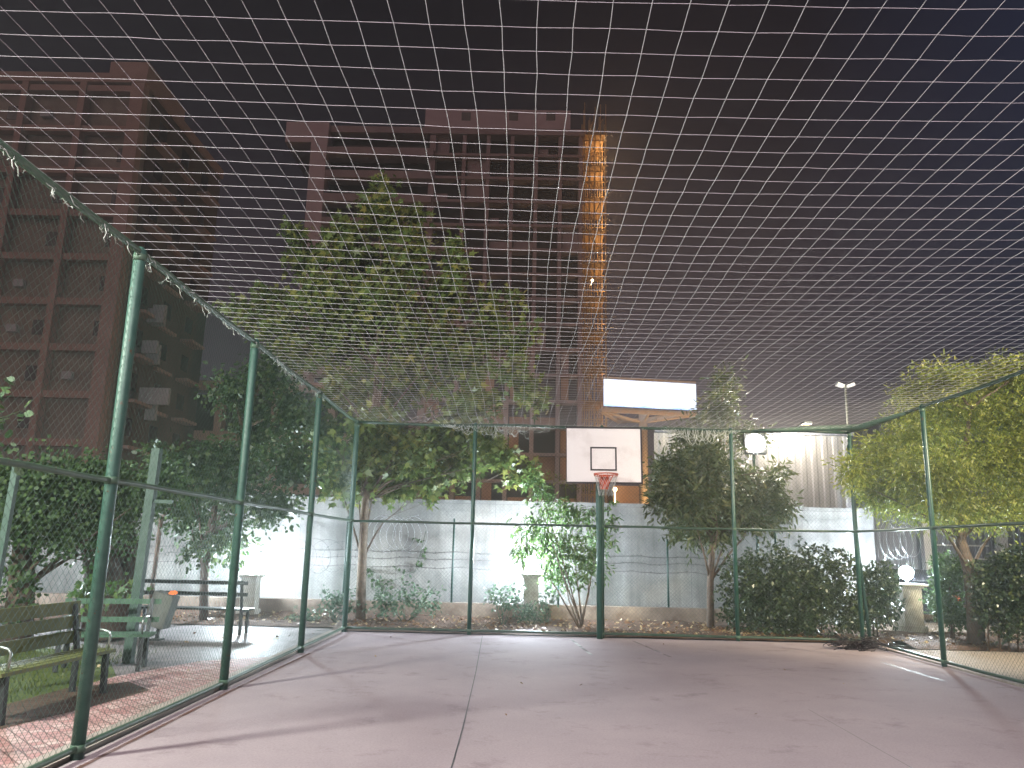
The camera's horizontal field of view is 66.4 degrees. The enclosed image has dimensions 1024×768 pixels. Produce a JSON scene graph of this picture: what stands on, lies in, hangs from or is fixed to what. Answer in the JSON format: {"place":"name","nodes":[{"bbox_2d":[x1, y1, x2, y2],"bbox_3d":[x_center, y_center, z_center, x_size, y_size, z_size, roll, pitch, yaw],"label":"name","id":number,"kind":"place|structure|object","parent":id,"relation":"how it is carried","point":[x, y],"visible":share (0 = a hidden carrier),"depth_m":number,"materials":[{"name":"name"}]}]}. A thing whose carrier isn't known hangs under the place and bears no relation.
{"place":"outdoors","nodes":[
{"label":"outdoors","id":0,"kind":"place"},
{"bbox_2d":[0,644,155,703],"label":"lawn","id":1,"kind":"structure","parent":0,"point":[50,680],"depth_m":9.76,"materials":[{"name":"green plant"}]},
{"bbox_2d":[0,467,21,586],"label":"green post","id":2,"kind":"object","parent":1,"relation":"on","point":[8,516],"depth_m":8.90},
{"bbox_2d":[0,434,199,641],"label":"ivy covered tree","id":3,"kind":"object","parent":1,"relation":"on","point":[27,529],"visible":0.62,"depth_m":12.24,"materials":[{"name":"green plant"}]},
{"bbox_2d":[52,598,161,671],"bbox_3d":[-5.505,3.382,10.596,1.237,0.906,0.539,4,-12,-13],"label":"park bench","id":4,"kind":"object","parent":1,"relation":"on","point":[141,637],"visible":0.54,"depth_m":10.78,"materials":[{"name":"wood"}]},
{"bbox_2d":[64,565,152,614],"bbox_3d":[-6.178,3.146,11.896,1.342,0.791,0.841,1,-12,1],"label":"young plant","id":5,"kind":"object","parent":1,"relation":"on","point":[79,591],"visible":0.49,"depth_m":11.85,"materials":[{"name":"green plant"}]},
{"bbox_2d":[0,657,265,767],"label":"brick path","id":6,"kind":"structure","parent":0,"point":[119,715],"depth_m":7.96,"materials":[{"name":"brick"}]},
{"bbox_2d":[0,376,33,475],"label":"sapling","id":7,"kind":"object","parent":6,"relation":"on","point":[28,412],"visible":0.91,"depth_m":6.44,"materials":[{"name":"green plant"}]},
{"bbox_2d":[0,682,148,728],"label":"dirt strip","id":8,"kind":"object","parent":6,"relation":"on","point":[96,698],"visible":0.6,"depth_m":8.28,"materials":[{"name":"soil"}]},
{"bbox_2d":[0,601,115,725],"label":"park bench","id":9,"kind":"object","parent":8,"relation":"on","point":[11,615],"visible":0.79,"depth_m":8.38,"materials":[{"name":"wood"}]},
{"bbox_2d":[0,622,331,675],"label":"grey path","id":10,"kind":"structure","parent":0,"point":[179,630],"depth_m":13.30,"materials":[{"name":"concrete"}]},
{"bbox_2d":[79,514,138,641],"bbox_3d":[-7.120,3.323,13.842,1.138,2.408,0.819,6,-13,-20],"label":"old tree trunk","id":11,"kind":"object","parent":10,"relation":"on","point":[116,607],"visible":0.17,"depth_m":13.62,"materials":[{"name":"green plant"}]},
{"bbox_2d":[121,448,173,663],"bbox_3d":[-5.239,2.468,11.378,0.450,3.068,0.120,1,-12,1],"label":"green post","id":12,"kind":"object","parent":10,"relation":"on","point":[131,610],"visible":0.82,"depth_m":11.35,"materials":[{"name":"metal"}]},
{"bbox_2d":[144,590,180,640],"bbox_3d":[-6.150,4.066,13.767,0.571,0.862,0.376,1,-12,1],"label":"litter bin","id":13,"kind":"object","parent":10,"relation":"on","point":[167,609],"visible":0.79,"depth_m":13.70,"materials":[{"name":"grey"}]},
{"bbox_2d":[141,579,254,634],"bbox_3d":[-6.119,4.241,14.960,2.241,0.996,0.555,1,-12,1],"label":"park bench","id":14,"kind":"object","parent":10,"relation":"on","point":[206,593],"visible":0.58,"depth_m":14.78,"materials":[{"name":"black"}]},
{"bbox_2d":[0,606,353,627],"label":"soil bed","id":15,"kind":"object","parent":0,"point":[186,615],"visible":0.29,"depth_m":16.83,"materials":[{"name":"soil"}]},
{"bbox_2d":[147,500,176,609],"bbox_3d":[-7.434,3.763,16.642,0.430,2.566,0.100,1,-12,1],"label":"slim trunk","id":16,"kind":"object","parent":15,"relation":"on","point":[156,554],"visible":0.54,"depth_m":16.64,"materials":[{"name":"grey plant"}]},
{"bbox_2d":[127,347,332,620],"bbox_3d":[-6.081,2.055,17.294,4.507,6.249,3.264,1,-12,1],"label":"dark leafy tree","id":17,"kind":"object","parent":15,"relation":"on","point":[234,474],"visible":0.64,"depth_m":16.91,"materials":[{"name":"green plant"}]},
{"bbox_2d":[236,557,265,614],"bbox_3d":[-5.993,4.690,17.917,0.510,1.438,0.510,1,-12,1],"label":"pedestal lamp","id":18,"kind":"object","parent":15,"relation":"on","point":[255,566],"visible":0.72,"depth_m":17.77,"materials":[{"name":"concrete"}]},
{"bbox_2d":[284,604,333,621],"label":"plant","id":19,"kind":"object","parent":15,"relation":"on","point":[309,616],"visible":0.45,"depth_m":17.00,"materials":[{"name":"green plant"}]},
{"bbox_2d":[313,584,360,622],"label":"plant","id":20,"kind":"object","parent":15,"relation":"on","point":[350,607],"visible":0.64,"depth_m":16.98,"materials":[{"name":"green plant"}]},
{"bbox_2d":[0,0,1023,503],"label":"sky","id":21,"kind":"structure","parent":0,"point":[555,31],"materials":[{"name":"black"}]},
{"bbox_2d":[34,620,1023,651],"bbox_3d":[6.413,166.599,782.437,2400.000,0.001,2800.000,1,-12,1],"label":"ground","id":22,"kind":"structure","parent":0,"point":[904,644],"depth_m":15.98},
{"bbox_2d":[0,535,81,592],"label":"concrete wall","id":23,"kind":"structure","parent":22,"relation":"on","point":[53,582],"depth_m":19.52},
{"bbox_2d":[0,62,223,523],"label":"apartment building","id":24,"kind":"structure","parent":22,"relation":"on","point":[155,162],"depth_m":52.85,"materials":[{"name":"brown"}]},
{"bbox_2d":[6,106,17,119],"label":"window","id":25,"kind":"structure","parent":24,"relation":"in","point":[10,115],"depth_m":53.84,"materials":[{"name":"grey glass"}]},
{"bbox_2d":[17,412,29,427],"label":"window","id":26,"kind":"structure","parent":24,"relation":"in","point":[26,420],"depth_m":49.40,"materials":[{"name":"grey glass"}]},
{"bbox_2d":[24,365,36,380],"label":"window","id":27,"kind":"structure","parent":24,"relation":"in","point":[30,369],"depth_m":50.04,"materials":[{"name":"grey glass"}]},
{"bbox_2d":[31,320,43,334],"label":"window","id":28,"kind":"structure","parent":24,"relation":"in","point":[37,327],"depth_m":50.67,"materials":[{"name":"grey glass"}]},
{"bbox_2d":[45,231,57,245],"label":"window","id":29,"kind":"structure","parent":24,"relation":"in","point":[50,234],"depth_m":51.92,"materials":[{"name":"grey glass"}]},
{"bbox_2d":[124,417,131,436],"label":"window","id":30,"kind":"structure","parent":24,"relation":"in","point":[128,424],"depth_m":52.13,"materials":[{"name":"grey glass"}]},
{"bbox_2d":[130,373,137,390],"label":"window","id":31,"kind":"structure","parent":24,"relation":"in","point":[134,380],"depth_m":52.72,"materials":[{"name":"grey glass"}]},
{"bbox_2d":[135,329,142,347],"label":"window","id":32,"kind":"structure","parent":24,"relation":"in","point":[138,334],"depth_m":53.40,"materials":[{"name":"grey glass"}]},
{"bbox_2d":[141,286,147,304],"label":"window","id":33,"kind":"structure","parent":24,"relation":"in","point":[144,289],"depth_m":53.99,"materials":[{"name":"grey glass"}]},
{"bbox_2d":[144,242,152,256],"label":"window","id":34,"kind":"structure","parent":24,"relation":"in","point":[147,246],"depth_m":54.57,"materials":[{"name":"black glass"}]},
{"bbox_2d":[148,201,157,223],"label":"window","id":35,"kind":"structure","parent":24,"relation":"in","point":[151,211],"depth_m":55.04,"materials":[{"name":"black glass"}]},
{"bbox_2d":[148,426,157,442],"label":"window","id":36,"kind":"structure","parent":24,"relation":"in","point":[155,428],"depth_m":55.56,"materials":[{"name":"grey glass"}]},
{"bbox_2d":[154,161,162,182],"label":"window","id":37,"kind":"structure","parent":24,"relation":"in","point":[158,173],"depth_m":55.67,"materials":[{"name":"black glass"}]},
{"bbox_2d":[158,121,167,142],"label":"window","id":38,"kind":"structure","parent":24,"relation":"in","point":[163,134],"depth_m":56.33,"materials":[{"name":"black glass"}]},
{"bbox_2d":[159,342,166,361],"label":"window","id":39,"kind":"structure","parent":24,"relation":"in","point":[162,351],"depth_m":57.02,"materials":[{"name":"grey glass"}]},
{"bbox_2d":[164,301,171,320],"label":"window","id":40,"kind":"structure","parent":24,"relation":"in","point":[168,310],"depth_m":57.71,"materials":[{"name":"grey glass"}]},
{"bbox_2d":[172,223,180,243],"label":"window","id":41,"kind":"structure","parent":24,"relation":"in","point":[176,232],"depth_m":58.76,"materials":[{"name":"black glass"}]},
{"bbox_2d":[176,393,183,410],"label":"window","id":42,"kind":"structure","parent":24,"relation":"in","point":[181,396],"depth_m":60.01,"materials":[{"name":"grey glass"}]},
{"bbox_2d":[177,185,184,206],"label":"window","id":43,"kind":"structure","parent":24,"relation":"in","point":[180,199],"depth_m":59.34,"materials":[{"name":"black glass"}]},
{"bbox_2d":[180,354,188,372],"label":"window","id":44,"kind":"structure","parent":24,"relation":"in","point":[185,365],"depth_m":60.59,"materials":[{"name":"grey glass"}]},
{"bbox_2d":[181,148,188,169],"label":"window","id":45,"kind":"structure","parent":24,"relation":"in","point":[185,156],"depth_m":60.05,"materials":[{"name":"black glass"}]},
{"bbox_2d":[185,316,192,334],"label":"window","id":46,"kind":"structure","parent":24,"relation":"in","point":[187,319],"depth_m":61.20,"materials":[{"name":"grey glass"}]},
{"bbox_2d":[193,242,200,261],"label":"window","id":47,"kind":"structure","parent":24,"relation":"in","point":[196,253],"depth_m":62.43,"materials":[{"name":"black glass"}]},
{"bbox_2d":[197,207,204,225],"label":"window","id":48,"kind":"structure","parent":24,"relation":"in","point":[200,219],"depth_m":63.05,"materials":[{"name":"black glass"}]},
{"bbox_2d":[201,171,207,190],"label":"window","id":49,"kind":"structure","parent":24,"relation":"in","point":[204,182],"depth_m":63.70,"materials":[{"name":"black glass"}]},
{"bbox_2d":[13,630,341,767],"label":"kerb","id":50,"kind":"structure","parent":22,"relation":"on","point":[57,763],"depth_m":7.73,"materials":[{"name":"concrete"}]},
{"bbox_2d":[192,380,408,497],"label":"building","id":51,"kind":"structure","parent":22,"relation":"on","point":[306,491],"depth_m":63.58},
{"bbox_2d":[0,592,730,622],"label":"planter wall","id":52,"kind":"structure","parent":22,"relation":"on","point":[461,609],"depth_m":18.21,"materials":[{"name":"concrete"}]},
{"bbox_2d":[1,516,775,607],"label":"garden fence","id":53,"kind":"object","parent":52,"relation":"on","point":[453,567],"visible":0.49,"depth_m":18.52,"materials":[{"name":"teal"}]},
{"bbox_2d":[293,538,357,572],"bbox_3d":[-4.483,4.159,18.936,1.543,0.836,0.349,1,-12,1],"label":"razor wire coil","id":54,"kind":"object","parent":53,"relation":"attached to","point":[324,551],"visible":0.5,"depth_m":19.01,"materials":[{"name":"grey"}]},
{"bbox_2d":[368,515,427,552],"bbox_3d":[-2.778,3.627,18.983,1.445,0.922,0.383,1,-12,1],"label":"razor wire coil","id":55,"kind":"object","parent":53,"relation":"attached to","point":[399,535],"visible":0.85,"depth_m":19.00,"materials":[{"name":"grey"}]},
{"bbox_2d":[285,108,585,501],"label":"tower block","id":56,"kind":"structure","parent":22,"relation":"on","point":[545,162],"depth_m":91.82,"materials":[{"name":"brick"}]},
{"bbox_2d":[322,353,363,365],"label":"window","id":57,"kind":"structure","parent":56,"relation":"in","point":[341,362],"depth_m":89.16,"materials":[{"name":"grey glass"}]},
{"bbox_2d":[327,208,370,216],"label":"window","id":58,"kind":"structure","parent":56,"relation":"in","point":[345,211],"depth_m":92.92,"materials":[{"name":"black glass"}]},
{"bbox_2d":[329,185,371,193],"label":"window","id":59,"kind":"structure","parent":56,"relation":"in","point":[332,188],"depth_m":93.51,"materials":[{"name":"black glass"}]},
{"bbox_2d":[331,163,375,169],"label":"window","id":60,"kind":"structure","parent":56,"relation":"in","point":[334,166],"depth_m":94.10,"materials":[{"name":"black glass"}]},
{"bbox_2d":[332,140,376,146],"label":"window","id":61,"kind":"structure","parent":56,"relation":"in","point":[336,143],"depth_m":94.73,"materials":[{"name":"black glass"}]},
{"bbox_2d":[385,163,428,170],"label":"window","id":62,"kind":"structure","parent":56,"relation":"in","point":[397,167],"depth_m":94.03,"materials":[{"name":"black glass"}]},
{"bbox_2d":[389,186,427,194],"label":"window","id":63,"kind":"structure","parent":56,"relation":"in","point":[404,190],"depth_m":93.42,"materials":[{"name":"black glass"}]},
{"bbox_2d":[387,141,429,147],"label":"window","id":64,"kind":"structure","parent":56,"relation":"in","point":[401,144],"depth_m":94.63,"materials":[{"name":"black glass"}]},
{"bbox_2d":[401,406,416,418],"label":"window","id":65,"kind":"structure","parent":56,"relation":"in","point":[412,414],"depth_m":87.84,"materials":[{"name":"black glass"}]},
{"bbox_2d":[403,281,422,290],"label":"window","id":66,"kind":"structure","parent":56,"relation":"in","point":[420,284],"depth_m":90.92,"materials":[{"name":"black glass"}]},
{"bbox_2d":[462,112,470,120],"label":"window","id":67,"kind":"structure","parent":56,"relation":"in","point":[466,116],"depth_m":95.28,"materials":[{"name":"black glass"}]},
{"bbox_2d":[509,112,517,120],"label":"window","id":68,"kind":"structure","parent":56,"relation":"in","point":[513,116],"depth_m":95.24,"materials":[{"name":"black glass"}]},
{"bbox_2d":[546,112,554,120],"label":"window","id":69,"kind":"structure","parent":56,"relation":"in","point":[551,117],"depth_m":95.19,"materials":[{"name":"black glass"}]},
{"bbox_2d":[135,495,878,627],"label":"concrete wall","id":70,"kind":"structure","parent":22,"relation":"on","point":[631,513],"depth_m":19.55,"materials":[{"name":"concrete"}]},
{"bbox_2d":[366,532,427,592],"bbox_3d":[-2.907,4.540,19.430,1.596,1.789,0.345,1,-12,1],"label":"climbing vine","id":71,"kind":"object","parent":70,"relation":"attached to","point":[395,567],"visible":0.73,"depth_m":19.40,"materials":[{"name":"green plant"}]},
{"bbox_2d":[545,470,593,500],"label":"yellowing bush","id":72,"kind":"object","parent":22,"relation":"on","point":[562,484],"visible":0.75,"depth_m":20.66,"materials":[{"name":"plant"}]},
{"bbox_2d":[140,611,1016,646],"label":"leaf litter","id":73,"kind":"object","parent":22,"relation":"on","point":[705,628],"visible":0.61,"depth_m":16.61,"materials":[{"name":"plant"}]},
{"bbox_2d":[577,102,608,502],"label":"scaffolding","id":74,"kind":"object","parent":22,"relation":"on","point":[592,207],"visible":0.62,"depth_m":90.30,"materials":[{"name":"brown"}]},
{"bbox_2d":[599,376,697,503],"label":"billboard","id":75,"kind":"object","parent":22,"relation":"on","point":[637,395],"visible":0.81,"depth_m":71.95,"materials":[{"name":"metal"}]},
{"bbox_2d":[654,430,853,507],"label":"metal hall","id":76,"kind":"structure","parent":22,"relation":"on","point":[812,488],"depth_m":22.16,"materials":[{"name":"metal"}]},
{"bbox_2d":[743,433,766,603],"bbox_3d":[5.800,3.423,18.429,0.500,4.548,0.300,1,-12,1],"label":"floodlight","id":77,"kind":"object","parent":22,"relation":"on","point":[757,441],"visible":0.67,"depth_m":18.75,"materials":[{"name":"white"}]},
{"bbox_2d":[821,346,1023,643],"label":"broad yellow tree","id":78,"kind":"object","parent":22,"relation":"on","point":[858,481],"visible":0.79,"depth_m":16.07,"materials":[{"name":"green plant"}]},
{"bbox_2d":[878,645,1023,687],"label":"kerb","id":79,"kind":"structure","parent":22,"relation":"on","point":[962,669],"depth_m":12.18,"materials":[{"name":"concrete"}]},
{"bbox_2d":[56,632,1023,767],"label":"court floor","id":80,"kind":"structure","parent":0,"point":[351,700],"depth_m":8.48,"materials":[{"name":"concrete"}]},
{"bbox_2d":[0,139,359,767],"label":"chain link fence","id":81,"kind":"object","parent":80,"relation":"on","point":[112,481],"visible":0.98,"depth_m":7.30,"materials":[{"name":"metal"}]},
{"bbox_2d":[76,653,310,767],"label":"edge stain","id":82,"kind":"object","parent":80,"relation":"on","point":[132,740],"visible":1,"depth_m":7.46,"materials":[{"name":"grey"}]},
{"bbox_2d":[451,635,482,767],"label":"expansion joint","id":83,"kind":"object","parent":80,"relation":"on","point":[466,711],"visible":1,"depth_m":8.10,"materials":[{"name":"black paint"}]},
{"bbox_2d":[347,420,860,640],"bbox_3d":[1.850,2.970,16.005,10.329,4.302,0.121,1,-12,1],"label":"chain link fence","id":84,"kind":"object","parent":80,"relation":"on","point":[472,523],"visible":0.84,"depth_m":15.99,"materials":[{"name":"metal"}]},
{"bbox_2d":[566,427,642,638],"bbox_3d":[1.801,2.891,15.273,1.207,4.152,1.013,-9,-15,39],"label":"basketball hoop","id":85,"kind":"object","parent":80,"relation":"on","point":[601,458],"visible":0.98,"depth_m":15.57,"materials":[{"name":"green paint"}]},
{"bbox_2d":[815,633,908,650],"bbox_3d":[6.486,4.814,14.576,1.537,0.266,0.876,1,-12,1],"label":"net heap","id":86,"kind":"object","parent":80,"relation":"on","point":[867,643],"visible":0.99,"depth_m":14.50,"materials":[{"name":"black fabric"}]},
{"bbox_2d":[755,369,1023,683],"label":"chain link fence","id":87,"kind":"object","parent":80,"relation":"on","point":[932,528],"visible":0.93,"depth_m":13.00,"materials":[{"name":"metal"}]},
{"bbox_2d":[0,0,1023,428],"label":"overhead net","id":88,"kind":"object","parent":87,"relation":"on","point":[730,404],"visible":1,"depth_m":6.50,"materials":[{"name":"grey"}]},
{"bbox_2d":[332,613,893,643],"bbox_3d":[2.029,5.249,16.900,11.354,0.160,2.430,1,-12,1],"label":"soil bed","id":89,"kind":"object","parent":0,"point":[447,624],"visible":0.45,"depth_m":16.68,"materials":[{"name":"soil"}]},
{"bbox_2d":[211,170,560,619],"bbox_3d":[-3.012,-0.002,18.781,8.445,10.911,4.001,1,-12,1],"label":"plane tree","id":90,"kind":"object","parent":89,"relation":"on","point":[363,261],"visible":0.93,"depth_m":18.39,"materials":[{"name":"green plant"}]},
{"bbox_2d":[362,575,446,620],"bbox_3d":[-2.287,4.779,17.346,1.830,1.104,1.705,1,-12,1],"label":"plant","id":91,"kind":"object","parent":89,"relation":"on","point":[379,598],"visible":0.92,"depth_m":17.20,"materials":[{"name":"green plant"}]},
{"bbox_2d":[483,579,526,624],"bbox_3d":[-0.186,4.778,16.999,0.817,1.049,0.848,-3,-13,21],"label":"plant","id":92,"kind":"object","parent":89,"relation":"on","point":[495,601],"visible":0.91,"depth_m":16.95,"materials":[{"name":"green plant"}]},
{"bbox_2d":[509,598,551,624],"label":"plant","id":93,"kind":"object","parent":89,"relation":"on","point":[525,611],"visible":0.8,"depth_m":17.07,"materials":[{"name":"green plant"}]},
{"bbox_2d":[520,556,541,621],"bbox_3d":[0.436,4.742,17.853,0.510,1.593,0.510,1,-12,1],"label":"pedestal lamp","id":94,"kind":"object","parent":89,"relation":"on","point":[530,583],"visible":0.69,"depth_m":17.70,"materials":[{"name":"concrete"}]},
{"bbox_2d":[536,584,558,622],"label":"plant","id":95,"kind":"object","parent":89,"relation":"on","point":[545,597],"visible":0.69,"depth_m":17.28,"materials":[{"name":"green plant"}]},
{"bbox_2d":[506,460,623,627],"bbox_3d":[1.169,3.441,16.998,2.663,3.624,1.940,1,-12,1],"label":"willowy shrub","id":96,"kind":"object","parent":89,"relation":"on","point":[562,572],"visible":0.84,"depth_m":17.03,"materials":[{"name":"green plant"}]},
{"bbox_2d":[638,354,808,628],"bbox_3d":[4.744,2.348,17.943,4.422,6.308,3.007,6,-13,-20],"label":"round dark tree","id":97,"kind":"object","parent":89,"relation":"on","point":[695,486],"visible":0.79,"depth_m":17.31,"materials":[{"name":"green plant"}]},
{"bbox_2d":[711,535,885,637],"bbox_3d":[5.984,4.425,16.607,3.560,2.399,2.496,1,-12,1],"label":"bush","id":98,"kind":"object","parent":89,"relation":"on","point":[788,581],"visible":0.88,"depth_m":16.35,"materials":[{"name":"green plant"}]},
{"bbox_2d":[843,558,906,635],"bbox_3d":[7.618,4.546,16.462,1.435,1.726,1.156,1,-12,1],"label":"bush","id":99,"kind":"object","parent":89,"relation":"on","point":[886,597],"visible":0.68,"depth_m":16.35,"materials":[{"name":"green plant"}]},
{"bbox_2d":[607,486,638,503],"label":"building","id":100,"kind":"structure","parent":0,"point":[625,495],"depth_m":44.63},
{"bbox_2d":[879,520,920,558],"bbox_3d":[9.100,3.658,18.374,1.182,0.909,0.342,5,-13,-19],"label":"razor wire coil","id":101,"kind":"object","parent":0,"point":[899,541],"visible":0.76,"depth_m":18.38,"materials":[{"name":"grey"}]},
{"bbox_2d":[856,497,1023,603],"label":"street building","id":102,"kind":"structure","parent":0,"point":[923,546],"depth_m":30.20,"materials":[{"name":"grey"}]},
{"bbox_2d":[866,605,1020,636],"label":"street","id":103,"kind":"structure","parent":0,"point":[930,624],"depth_m":19.90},
{"bbox_2d":[835,382,854,423],"bbox_3d":[9.251,3.120,21.229,0.496,6.446,0.180,1,-12,1],"label":"light mast","id":104,"kind":"object","parent":103,"relation":"on","point":[839,385],"visible":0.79,"depth_m":21.79,"materials":[{"name":"grey"}]},
{"bbox_2d":[894,566,927,632],"bbox_3d":[8.920,4.895,17.598,0.630,1.562,0.630,1,-12,1],"label":"pedestal lamp","id":105,"kind":"object","parent":103,"relation":"on","point":[917,612],"visible":0.73,"depth_m":17.39,"materials":[{"name":"stone"}]},
{"bbox_2d":[877,567,959,618],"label":"wall","id":106,"kind":"structure","parent":103,"relation":"on","point":[916,573],"depth_m":20.85,"materials":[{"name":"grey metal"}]},
{"bbox_2d":[874,630,1023,650],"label":"soil bed","id":107,"kind":"object","parent":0,"point":[936,641],"visible":0.54,"depth_m":15.48,"materials":[{"name":"soil"}]},
{"bbox_2d":[918,550,966,638],"bbox_3d":[9.001,4.383,16.201,0.979,1.936,1.047,1,-12,1],"label":"bush","id":108,"kind":"object","parent":107,"relation":"on","point":[962,611],"visible":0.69,"depth_m":16.09,"materials":[{"name":"green plant"}]},
{"bbox_2d":[959,537,1023,651],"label":"bush","id":109,"kind":"object","parent":107,"relation":"on","point":[1010,587],"visible":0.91,"depth_m":14.77,"materials":[{"name":"green plant"}]},
{"bbox_2d":[906,649,1023,679],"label":"side path","id":110,"kind":"structure","parent":0,"point":[979,665],"depth_m":13.53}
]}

